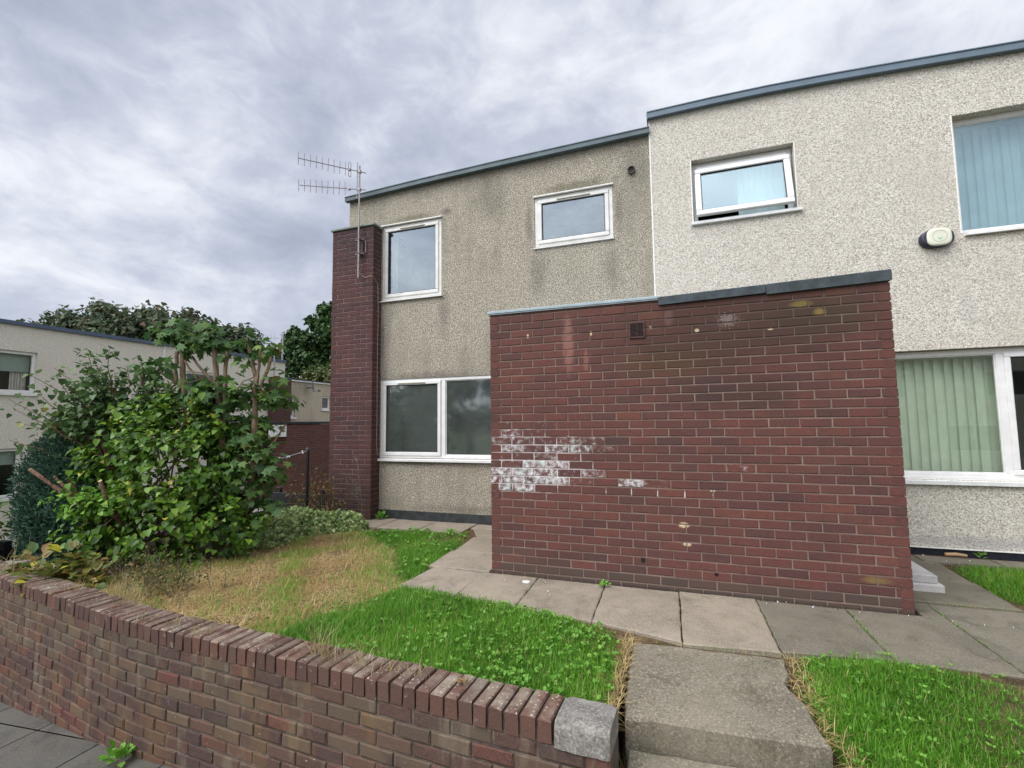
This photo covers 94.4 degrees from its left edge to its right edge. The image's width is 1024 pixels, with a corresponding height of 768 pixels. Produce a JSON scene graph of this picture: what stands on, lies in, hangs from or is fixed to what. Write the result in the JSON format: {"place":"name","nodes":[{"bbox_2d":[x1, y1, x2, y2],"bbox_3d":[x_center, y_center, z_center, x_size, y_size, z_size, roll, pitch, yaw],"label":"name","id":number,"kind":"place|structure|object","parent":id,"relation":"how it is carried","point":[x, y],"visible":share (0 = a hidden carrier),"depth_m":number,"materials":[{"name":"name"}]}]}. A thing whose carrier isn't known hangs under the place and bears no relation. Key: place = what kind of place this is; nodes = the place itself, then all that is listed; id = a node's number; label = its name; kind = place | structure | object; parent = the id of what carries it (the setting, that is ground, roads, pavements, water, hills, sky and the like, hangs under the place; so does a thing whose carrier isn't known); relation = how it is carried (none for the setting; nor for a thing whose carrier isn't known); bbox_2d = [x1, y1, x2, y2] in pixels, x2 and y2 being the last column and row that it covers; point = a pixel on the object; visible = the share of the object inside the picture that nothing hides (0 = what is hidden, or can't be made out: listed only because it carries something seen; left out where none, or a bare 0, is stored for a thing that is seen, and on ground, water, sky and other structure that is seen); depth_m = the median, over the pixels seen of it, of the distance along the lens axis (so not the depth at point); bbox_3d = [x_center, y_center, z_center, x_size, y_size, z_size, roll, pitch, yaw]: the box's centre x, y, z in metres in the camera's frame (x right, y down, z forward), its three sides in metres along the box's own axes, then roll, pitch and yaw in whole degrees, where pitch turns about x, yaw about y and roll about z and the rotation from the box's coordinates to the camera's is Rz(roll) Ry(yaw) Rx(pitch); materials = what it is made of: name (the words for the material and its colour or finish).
{"place":"outdoors","nodes":[
{"label":"outdoors","id":0,"kind":"place"},
{"bbox_2d":[0,318,165,546],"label":"terraced house","id":1,"kind":"structure","parent":0,"point":[29,348],"depth_m":11.88,"materials":[{"name":"beige concrete"}]},
{"bbox_2d":[0,448,20,501],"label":"window","id":2,"kind":"structure","parent":1,"relation":"in","point":[7,462],"depth_m":11.43,"materials":[{"name":"white plastic"}]},
{"bbox_2d":[0,349,37,395],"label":"window","id":3,"kind":"structure","parent":1,"relation":"in","point":[13,364],"depth_m":11.60,"materials":[{"name":"white plastic"}]},
{"bbox_2d":[0,702,622,767],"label":"pavement","id":4,"kind":"structure","parent":0,"point":[28,741],"depth_m":3.40,"materials":[{"name":"grey concrete"}]},
{"bbox_2d":[96,740,137,766],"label":"weed","id":5,"kind":"object","parent":4,"relation":"on","point":[121,751],"visible":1,"depth_m":3.15,"materials":[{"name":"green plant"}]},
{"bbox_2d":[0,560,618,767],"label":"garden wall","id":6,"kind":"structure","parent":4,"relation":"on","point":[95,667],"depth_m":2.89,"materials":[{"name":"brick"}]},
{"bbox_2d":[0,499,14,540],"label":"laurel shrub","id":7,"kind":"object","parent":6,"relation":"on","point":[4,530],"visible":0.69,"depth_m":5.56,"materials":[{"name":"green plant"}]},
{"bbox_2d":[0,531,40,576],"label":"dry stalks","id":8,"kind":"object","parent":6,"relation":"on","point":[13,561],"visible":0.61,"depth_m":4.51,"materials":[{"name":"beige plant"}]},
{"bbox_2d":[51,576,88,593],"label":"grass tuft","id":9,"kind":"object","parent":6,"relation":"on","point":[72,586],"visible":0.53,"depth_m":3.98,"materials":[{"name":"beige plant"}]},
{"bbox_2d":[85,565,139,598],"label":"grass tuft","id":10,"kind":"object","parent":6,"relation":"on","point":[120,593],"visible":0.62,"depth_m":3.85,"materials":[{"name":"beige plant"}]},
{"bbox_2d":[94,575,159,605],"bbox_3d":[-3.027,1.635,3.767,0.412,0.254,0.446,-2,-5,19],"label":"grass tuft","id":11,"kind":"object","parent":6,"relation":"on","point":[130,596],"visible":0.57,"depth_m":3.73,"materials":[{"name":"beige plant"}]},
{"bbox_2d":[112,596,144,608],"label":"grass tuft","id":12,"kind":"object","parent":6,"relation":"on","point":[132,602],"visible":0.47,"depth_m":3.64,"materials":[{"name":"beige plant"}]},
{"bbox_2d":[155,613,191,626],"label":"grass tuft","id":13,"kind":"object","parent":6,"relation":"on","point":[175,622],"visible":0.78,"depth_m":3.25,"materials":[{"name":"beige plant"}]},
{"bbox_2d":[188,616,217,635],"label":"grass tuft","id":14,"kind":"object","parent":6,"relation":"on","point":[194,632],"visible":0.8,"depth_m":3.13,"materials":[{"name":"beige plant"}]},
{"bbox_2d":[272,602,353,661],"bbox_3d":[-1.158,1.481,2.845,0.478,0.289,0.367,0,-5,-11],"label":"grass tuft","id":15,"kind":"object","parent":6,"relation":"on","point":[314,649],"visible":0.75,"depth_m":2.83,"materials":[{"name":"plant"}]},
{"bbox_2d":[307,630,372,666],"bbox_3d":[-1.028,1.508,2.738,0.400,0.215,0.350,-2,-5,19],"label":"grass tuft","id":16,"kind":"object","parent":6,"relation":"on","point":[335,654],"visible":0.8,"depth_m":2.77,"materials":[{"name":"plant"}]},
{"bbox_2d":[337,637,379,670],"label":"grass tuft","id":17,"kind":"object","parent":6,"relation":"on","point":[359,658],"visible":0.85,"depth_m":2.69,"materials":[{"name":"beige plant"}]},
{"bbox_2d":[371,653,406,681],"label":"grass tuft","id":18,"kind":"object","parent":6,"relation":"on","point":[388,666],"visible":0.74,"depth_m":2.63,"materials":[{"name":"beige plant"}]},
{"bbox_2d":[398,655,429,683],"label":"grass tuft","id":19,"kind":"object","parent":6,"relation":"on","point":[407,668],"visible":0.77,"depth_m":2.58,"materials":[{"name":"beige plant"}]},
{"bbox_2d":[457,677,468,683],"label":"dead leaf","id":20,"kind":"object","parent":6,"relation":"on","point":[461,680],"visible":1,"depth_m":2.48,"materials":[{"name":"brown plant"}]},
{"bbox_2d":[276,583,626,752],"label":"lawn grass","id":21,"kind":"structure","parent":0,"point":[403,615],"depth_m":3.18,"materials":[{"name":"green plant"}]},
{"bbox_2d":[0,0,1023,376],"label":"sky","id":22,"kind":"structure","parent":0,"point":[149,149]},
{"bbox_2d":[37,497,1023,767],"bbox_3d":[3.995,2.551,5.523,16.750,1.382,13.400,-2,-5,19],"label":"garden ground","id":23,"kind":"structure","parent":0,"point":[789,668],"depth_m":3.30,"materials":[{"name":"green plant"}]},
{"bbox_2d":[0,540,117,596],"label":"yellowing plant","id":24,"kind":"object","parent":23,"relation":"on","point":[45,568],"visible":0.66,"depth_m":4.47,"materials":[{"name":"green plant"}]},
{"bbox_2d":[2,419,143,561],"bbox_3d":[-5.207,1.323,5.717,1.337,2.082,1.282,-2,-5,19],"label":"cypress bush","id":25,"kind":"object","parent":23,"relation":"on","point":[39,522],"visible":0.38,"depth_m":5.36,"materials":[{"name":"green plant"}]},
{"bbox_2d":[0,345,195,471],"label":"hazel bush","id":26,"kind":"object","parent":23,"relation":"on","point":[82,421],"visible":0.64,"depth_m":5.40,"materials":[{"name":"green plant"}]},
{"bbox_2d":[4,508,266,563],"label":"boundary wall","id":27,"kind":"structure","parent":23,"relation":"on","point":[144,538],"depth_m":5.44,"materials":[{"name":"brick"}]},
{"bbox_2d":[40,542,233,610],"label":"seedy weeds","id":28,"kind":"object","parent":23,"relation":"on","point":[157,564],"visible":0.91,"depth_m":4.25,"materials":[{"name":"brown plant"}]},
{"bbox_2d":[0,501,286,560],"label":"board fence","id":29,"kind":"object","parent":23,"relation":"on","point":[6,548],"visible":0.09,"depth_m":5.46,"materials":[{"name":"black wood"}]},
{"bbox_2d":[28,380,271,569],"bbox_3d":[-4.071,0.973,5.388,2.702,2.101,1.541,0,-5,-5],"label":"ivy shrub","id":30,"kind":"object","parent":23,"relation":"on","point":[122,499],"visible":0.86,"depth_m":5.07,"materials":[{"name":"green plant"}]},
{"bbox_2d":[16,296,296,377],"bbox_3d":[-20.065,0.188,25.989,16.620,9.983,6.558,0,-5,-3],"label":"broadleaf tree","id":31,"kind":"object","parent":23,"relation":"on","point":[102,317],"visible":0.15,"depth_m":24.96,"materials":[{"name":"green plant"}]},
{"bbox_2d":[16,529,410,653],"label":"dry grass","id":32,"kind":"structure","parent":23,"relation":"on","point":[203,588],"depth_m":4.34,"materials":[{"name":"plant"}]},
{"bbox_2d":[127,318,305,558],"bbox_3d":[-3.406,0.572,5.420,2.000,2.767,0.748,0,-5,-7],"label":"sycamore tree","id":33,"kind":"object","parent":23,"relation":"on","point":[185,345],"visible":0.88,"depth_m":5.44,"materials":[{"name":"green plant"}]},
{"bbox_2d":[157,344,292,510],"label":"terraced house","id":34,"kind":"structure","parent":23,"relation":"on","point":[205,362],"depth_m":17.09,"materials":[{"name":"beige concrete"}]},
{"bbox_2d":[186,371,214,399],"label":"window","id":35,"kind":"structure","parent":34,"relation":"in","point":[189,374],"depth_m":16.96,"materials":[{"name":"white plastic"}]},
{"bbox_2d":[206,447,248,469],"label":"window","id":36,"kind":"structure","parent":34,"relation":"in","point":[210,447],"depth_m":17.86,"materials":[{"name":"white plastic"}]},
{"bbox_2d":[247,334,284,359],"bbox_3d":[-10.010,-1.051,19.247,1.614,2.053,0.058,-1,-5,3],"label":"tv aerial","id":37,"kind":"object","parent":34,"relation":"attached to","point":[282,338],"visible":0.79,"depth_m":19.26,"materials":[{"name":"metal"}]},
{"bbox_2d":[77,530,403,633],"bbox_3d":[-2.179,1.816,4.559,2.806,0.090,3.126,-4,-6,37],"label":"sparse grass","id":38,"kind":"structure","parent":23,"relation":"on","point":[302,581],"depth_m":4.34,"materials":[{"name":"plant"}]},
{"bbox_2d":[239,422,329,502],"bbox_3d":[-8.371,2.953,18.484,1.743,2.950,4.430,-2,-5,19],"label":"brick porch","id":39,"kind":"object","parent":23,"relation":"on","point":[298,437],"visible":0.35,"depth_m":17.64,"materials":[{"name":"brick"}]},
{"bbox_2d":[199,505,369,552],"bbox_3d":[-3.100,1.847,6.413,2.005,0.422,1.892,-2,-5,19],"label":"ivy ground cover","id":40,"kind":"object","parent":23,"relation":"on","point":[296,515],"visible":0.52,"depth_m":6.31,"materials":[{"name":"green plant"}]},
{"bbox_2d":[269,487,326,511],"bbox_3d":[-3.465,1.928,7.634,1.230,0.500,0.090,-2,-5,19],"label":"board edging","id":41,"kind":"object","parent":23,"relation":"on","point":[278,495],"visible":0.23,"depth_m":7.63,"materials":[{"name":"black wood"}]},
{"bbox_2d":[279,301,331,379],"bbox_3d":[-16.550,-0.558,40.117,7.934,13.627,5.949,-1,-5,2],"label":"broadleaf tree","id":42,"kind":"object","parent":23,"relation":"on","point":[302,354],"visible":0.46,"depth_m":39.36,"materials":[{"name":"green plant"}]},
{"bbox_2d":[305,448,309,522],"bbox_3d":[-3.016,1.506,6.982,0.044,1.125,0.044,-2,-5,19],"label":"fence post","id":43,"kind":"object","parent":23,"relation":"on","point":[307,473],"visible":0.79,"depth_m":6.99,"materials":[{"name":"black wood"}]},
{"bbox_2d":[249,450,306,462],"bbox_3d":[-3.485,1.077,6.999,0.925,0.184,0.032,-1,-5,-1],"label":"fence wire","id":44,"kind":"object","parent":43,"relation":"attached to","point":[292,455],"visible":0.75,"depth_m":7.00,"materials":[{"name":"metal"}]},
{"bbox_2d":[290,378,330,424],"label":"terraced house","id":45,"kind":"structure","parent":23,"relation":"on","point":[316,408],"depth_m":20.48,"materials":[{"name":"concrete"}]},
{"bbox_2d":[291,397,296,418],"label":"window","id":46,"kind":"structure","parent":45,"relation":"in","point":[292,414],"depth_m":19.57,"materials":[{"name":"white plastic"}]},
{"bbox_2d":[321,396,329,410],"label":"window","id":47,"kind":"structure","parent":45,"relation":"in","point":[325,400],"depth_m":21.60,"materials":[{"name":"white plastic"}]},
{"bbox_2d":[295,363,330,381],"bbox_3d":[-14.726,1.806,35.343,6.881,8.103,4.427,-2,-5,19],"label":"broadleaf tree","id":48,"kind":"object","parent":23,"relation":"on","point":[316,374],"visible":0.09,"depth_m":34.81,"materials":[{"name":"green plant"}]},
{"bbox_2d":[284,465,347,525],"bbox_3d":[-2.842,1.630,7.038,1.033,0.890,0.658,-2,-5,19],"label":"rose bush","id":49,"kind":"object","parent":23,"relation":"on","point":[314,504],"visible":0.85,"depth_m":7.00,"materials":[{"name":"brown plant"}]},
{"bbox_2d":[359,528,468,581],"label":"lawn grass","id":50,"kind":"structure","parent":23,"relation":"on","point":[412,567],"depth_m":5.53,"materials":[{"name":"green plant"}]},
{"bbox_2d":[364,527,467,573],"bbox_3d":[-0.999,1.885,5.667,1.245,0.033,2.092,1,-5,-25],"label":"lawn clover","id":51,"kind":"object","parent":23,"relation":"on","point":[432,533],"visible":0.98,"depth_m":5.77,"materials":[{"name":"green plant"}]},
{"bbox_2d":[279,585,619,699],"bbox_3d":[-0.381,1.682,3.306,2.271,0.024,1.344,-2,-5,19],"label":"lawn clover","id":52,"kind":"object","parent":23,"relation":"on","point":[526,676],"visible":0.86,"depth_m":3.00,"materials":[{"name":"green plant"}]},
{"bbox_2d":[328,126,654,524],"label":"terraced house","id":53,"kind":"structure","parent":23,"relation":"on","point":[449,261],"depth_m":7.23,"materials":[{"name":"grey stone"}]},
{"bbox_2d":[298,152,377,454],"bbox_3d":[-2.685,-1.228,7.280,1.243,4.656,0.270,0,-5,-13],"label":"tv aerial","id":54,"kind":"object","parent":53,"relation":"attached to","point":[359,189],"visible":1,"depth_m":7.49,"materials":[{"name":"metal"}]},
{"bbox_2d":[380,215,442,302],"bbox_3d":[-1.616,-1.949,7.513,1.180,1.268,0.120,-2,-5,19],"label":"window","id":55,"kind":"structure","parent":53,"relation":"in","point":[386,296],"depth_m":7.48,"materials":[{"name":"plastic"}]},
{"bbox_2d":[377,375,491,462],"bbox_3d":[-0.860,0.522,7.051,2.725,1.268,0.135,-2,-5,19],"label":"window","id":56,"kind":"structure","parent":53,"relation":"in","point":[441,455],"depth_m":7.15,"materials":[{"name":"white plastic"}]},
{"bbox_2d":[533,182,613,249],"bbox_3d":[0.860,-2.335,6.675,1.147,0.782,0.110,-2,-5,19],"label":"window","id":57,"kind":"structure","parent":53,"relation":"in","point":[606,191],"depth_m":6.64,"materials":[{"name":"plastic"}]},
{"bbox_2d":[590,629,651,767],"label":"dry grass","id":58,"kind":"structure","parent":23,"relation":"on","point":[620,672],"depth_m":2.70,"materials":[{"name":"beige plant"}]},
{"bbox_2d":[627,750,735,767],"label":"concrete step","id":59,"kind":"object","parent":23,"relation":"on","point":[637,759],"visible":1,"depth_m":2.24,"materials":[{"name":"grey concrete"}]},
{"bbox_2d":[488,269,914,614],"bbox_3d":[1.693,0.556,5.068,3.394,2.645,1.977,-2,-5,19],"label":"brick porch","id":60,"kind":"object","parent":23,"relation":"on","point":[741,442],"visible":0.99,"depth_m":4.05,"materials":[{"name":"red brick"}]},
{"bbox_2d":[625,643,832,767],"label":"concrete step","id":61,"kind":"object","parent":23,"relation":"on","point":[732,710],"visible":0.97,"depth_m":2.39,"materials":[{"name":"grey concrete"}]},
{"bbox_2d":[777,648,876,767],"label":"straw litter","id":62,"kind":"object","parent":23,"relation":"on","point":[819,700],"visible":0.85,"depth_m":2.48,"materials":[{"name":"beige plant"}]},
{"bbox_2d":[801,651,1023,767],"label":"lawn clover","id":63,"kind":"object","parent":23,"relation":"on","point":[904,717],"visible":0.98,"depth_m":2.39,"materials":[{"name":"green plant"}]},
{"bbox_2d":[339,518,1023,679],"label":"path","id":64,"kind":"structure","parent":0,"point":[741,626],"depth_m":3.48,"materials":[{"name":"grey concrete"}]},
{"bbox_2d":[346,453,362,513],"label":"dead weed","id":65,"kind":"object","parent":64,"relation":"on","point":[359,487],"visible":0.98,"depth_m":7.05,"materials":[{"name":"brown plant"}]},
{"bbox_2d":[374,510,387,518],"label":"weed","id":66,"kind":"object","parent":64,"relation":"on","point":[381,514],"visible":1,"depth_m":7.20,"materials":[{"name":"green plant"}]},
{"bbox_2d":[597,579,610,585],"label":"weed","id":67,"kind":"object","parent":64,"relation":"on","point":[601,583],"visible":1,"depth_m":4.15,"materials":[{"name":"green plant"}]},
{"bbox_2d":[498,572,925,615],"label":"soil crumbs","id":68,"kind":"object","parent":64,"relation":"on","point":[743,597],"visible":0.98,"depth_m":3.83,"materials":[{"name":"brown soil"}]},
{"bbox_2d":[518,558,1018,664],"bbox_3d":[3.044,1.708,3.788,5.881,0.039,2.204,0,-5,-10],"label":"joint moss","id":69,"kind":"object","parent":64,"relation":"on","point":[865,629],"visible":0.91,"depth_m":3.23,"materials":[{"name":"green plant"}]},
{"bbox_2d":[911,561,944,592],"bbox_3d":[3.490,1.699,4.313,0.410,0.140,0.735,-2,-5,19],"label":"doorstep","id":70,"kind":"object","parent":64,"relation":"on","point":[924,579],"visible":0.26,"depth_m":3.96,"materials":[{"name":"concrete"}]},
{"bbox_2d":[944,553,967,556],"bbox_3d":[4.576,1.759,4.893,0.184,0.036,0.050,-2,-5,19],"label":"wood offcut","id":71,"kind":"object","parent":64,"relation":"on","point":[955,554],"visible":1,"depth_m":4.89,"materials":[{"name":"beige wood"}]},
{"bbox_2d":[973,550,986,557],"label":"weed","id":72,"kind":"object","parent":64,"relation":"on","point":[985,553],"visible":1,"depth_m":4.81,"materials":[{"name":"green plant"}]},
{"bbox_2d":[646,39,1023,561],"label":"terraced house","id":73,"kind":"structure","parent":0,"point":[884,166],"depth_m":5.35,"materials":[{"name":"beige stone"}]},
{"bbox_2d":[691,148,802,225],"bbox_3d":[2.917,-2.470,6.006,1.235,0.865,0.388,-2,-5,19],"label":"window","id":74,"kind":"structure","parent":73,"relation":"in","point":[760,187],"depth_m":6.03,"materials":[{"name":"white plastic"}]},
{"bbox_2d":[918,228,954,248],"bbox_3d":[4.635,-1.592,5.173,0.296,0.197,0.097,-2,-5,19],"label":"alarm box","id":75,"kind":"object","parent":73,"relation":"attached to","point":[936,238],"visible":1,"depth_m":5.14,"materials":[{"name":"white plastic"}]},
{"bbox_2d":[894,347,1023,486],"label":"window","id":76,"kind":"structure","parent":73,"relation":"in","point":[958,416],"depth_m":5.21,"materials":[{"name":"white plastic"}]},
{"bbox_2d":[952,109,1023,235],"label":"window","id":77,"kind":"structure","parent":73,"relation":"in","point":[989,158],"depth_m":5.30,"materials":[{"name":"white plastic"}]},
{"bbox_2d":[792,650,1023,767],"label":"lawn grass","id":78,"kind":"structure","parent":0,"point":[880,748],"depth_m":2.39,"materials":[{"name":"green plant"}]},
{"bbox_2d":[950,562,1023,605],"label":"lawn grass","id":79,"kind":"structure","parent":0,"point":[995,580],"depth_m":4.20,"materials":[{"name":"green plant"}]}
]}

